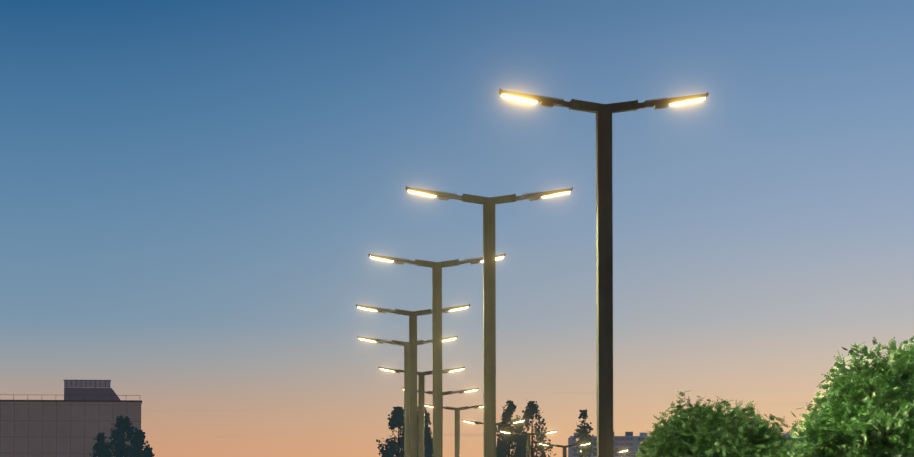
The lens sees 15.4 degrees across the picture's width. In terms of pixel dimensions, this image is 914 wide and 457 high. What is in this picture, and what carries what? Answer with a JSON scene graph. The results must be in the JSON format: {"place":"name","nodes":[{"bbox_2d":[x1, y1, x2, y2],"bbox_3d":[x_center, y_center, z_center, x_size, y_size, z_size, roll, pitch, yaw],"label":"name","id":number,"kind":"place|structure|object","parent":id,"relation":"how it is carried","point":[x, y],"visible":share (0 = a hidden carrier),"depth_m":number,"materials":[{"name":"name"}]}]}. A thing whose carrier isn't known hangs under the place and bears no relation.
{"place":"outdoors","nodes":[
{"label":"outdoors","id":0,"kind":"place"},
{"bbox_2d":[0,0,913,456],"label":"sky","id":1,"kind":"structure","parent":0,"point":[196,196],"materials":[{"name":"blue"}]},
{"label":"ground","id":2,"kind":"structure","parent":0,"visible":0},
{"bbox_2d":[0,380,141,456],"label":"building","id":3,"kind":"structure","parent":2,"relation":"on","point":[78,418],"depth_m":629.66,"materials":[{"name":"concrete"}]},
{"bbox_2d":[90,433,112,456],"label":"poplar tree","id":4,"kind":"object","parent":2,"relation":"on","point":[99,445],"visible":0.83,"depth_m":291.98,"materials":[{"name":"green plant"}]},
{"bbox_2d":[102,415,144,456],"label":"poplar tree","id":5,"kind":"object","parent":2,"relation":"on","point":[118,435],"visible":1,"depth_m":284.95,"materials":[{"name":"green plant"}]},
{"bbox_2d":[131,427,154,456],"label":"poplar tree","id":6,"kind":"object","parent":2,"relation":"on","point":[141,436],"visible":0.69,"depth_m":290.27,"materials":[{"name":"green plant"}]},
{"bbox_2d":[376,406,417,456],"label":"poplar tree","id":7,"kind":"object","parent":2,"relation":"on","point":[394,446],"visible":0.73,"depth_m":299.34,"materials":[{"name":"green plant"}]},
{"bbox_2d":[417,406,432,456],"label":"poplar tree","id":8,"kind":"object","parent":2,"relation":"on","point":[428,445],"visible":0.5,"depth_m":303.19,"materials":[{"name":"green plant"}]},
{"bbox_2d":[496,399,525,456],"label":"poplar tree","id":9,"kind":"object","parent":2,"relation":"on","point":[505,445],"visible":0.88,"depth_m":328.63,"materials":[{"name":"green plant"}]},
{"bbox_2d":[511,399,555,456],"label":"poplar tree","id":10,"kind":"object","parent":2,"relation":"on","point":[531,407],"visible":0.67,"depth_m":333.09,"materials":[{"name":"green plant"}]},
{"bbox_2d":[568,432,808,456],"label":"building","id":11,"kind":"structure","parent":2,"relation":"on","point":[626,441],"depth_m":1995.26,"materials":[{"name":"concrete"},{"name":"glass"}]},
{"bbox_3d":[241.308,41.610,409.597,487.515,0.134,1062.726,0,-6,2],"label":"promenade paving","id":12,"kind":"structure","parent":0,"visible":0},
{"bbox_2d":[357,336,457,456],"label":"street lamp","id":13,"kind":"object","parent":12,"relation":"on","point":[406,393],"visible":0.75,"depth_m":115.32,"materials":[{"name":"metal"}]},
{"bbox_2d":[356,304,469,456],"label":"street lamp","id":14,"kind":"object","parent":12,"relation":"on","point":[412,315],"visible":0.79,"depth_m":100.87,"materials":[{"name":"metal"}]},
{"bbox_2d":[379,366,464,456],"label":"street lamp","id":15,"kind":"object","parent":12,"relation":"on","point":[421,396],"visible":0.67,"depth_m":133.95,"materials":[{"name":"metal"}]},
{"bbox_2d":[368,253,505,456],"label":"street lamp","id":16,"kind":"object","parent":12,"relation":"on","point":[436,267],"visible":0.92,"depth_m":84.05,"materials":[{"name":"metal"}]},
{"bbox_2d":[402,388,478,438],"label":"street lamp","id":17,"kind":"object","parent":12,"relation":"on","point":[451,392],"visible":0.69,"depth_m":150.56,"materials":[{"name":"metal"}]},
{"bbox_2d":[425,404,482,456],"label":"street lamp","id":18,"kind":"object","parent":12,"relation":"on","point":[457,432],"visible":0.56,"depth_m":165.95,"materials":[{"name":"metal"}]},
{"bbox_2d":[405,186,572,456],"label":"street lamp","id":19,"kind":"object","parent":12,"relation":"on","point":[489,352],"visible":1,"depth_m":68.89,"materials":[{"name":"metal"}]},
{"bbox_2d":[463,419,524,425],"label":"street lamp","id":20,"kind":"object","parent":12,"relation":"on","point":[499,423],"visible":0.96,"depth_m":185.34,"materials":[{"name":"paint"}]},
{"bbox_2d":[500,430,556,456],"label":"street lamp","id":21,"kind":"object","parent":12,"relation":"on","point":[528,444],"visible":1,"depth_m":200.51,"materials":[{"name":"metal"}]},
{"bbox_2d":[539,442,590,456],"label":"street lamp","id":22,"kind":"object","parent":12,"relation":"on","point":[565,449],"visible":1,"depth_m":222.39,"materials":[{"name":"metal"}]},
{"bbox_2d":[572,409,595,456],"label":"young poplar tree","id":23,"kind":"object","parent":12,"relation":"on","point":[583,435],"visible":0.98,"depth_m":235.24,"materials":[{"name":"green plant"}]},
{"bbox_2d":[499,88,708,456],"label":"street lamp","id":24,"kind":"object","parent":12,"relation":"on","point":[604,283],"visible":1,"depth_m":54.66,"materials":[{"name":"metal"}]},
{"bbox_2d":[581,449,627,453],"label":"street lamp","id":25,"kind":"object","parent":12,"relation":"on","point":[614,451],"visible":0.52,"depth_m":236.55,"materials":[{"name":"metal"}]},
{"bbox_2d":[631,390,798,456],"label":"robinia tree","id":26,"kind":"object","parent":12,"relation":"on","point":[706,431],"visible":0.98,"depth_m":60.03,"materials":[{"name":"green plant"}]},
{"bbox_2d":[770,336,913,456],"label":"robinia tree","id":27,"kind":"object","parent":12,"relation":"on","point":[863,410],"visible":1,"depth_m":55.80,"materials":[{"name":"green plant"}]}
]}

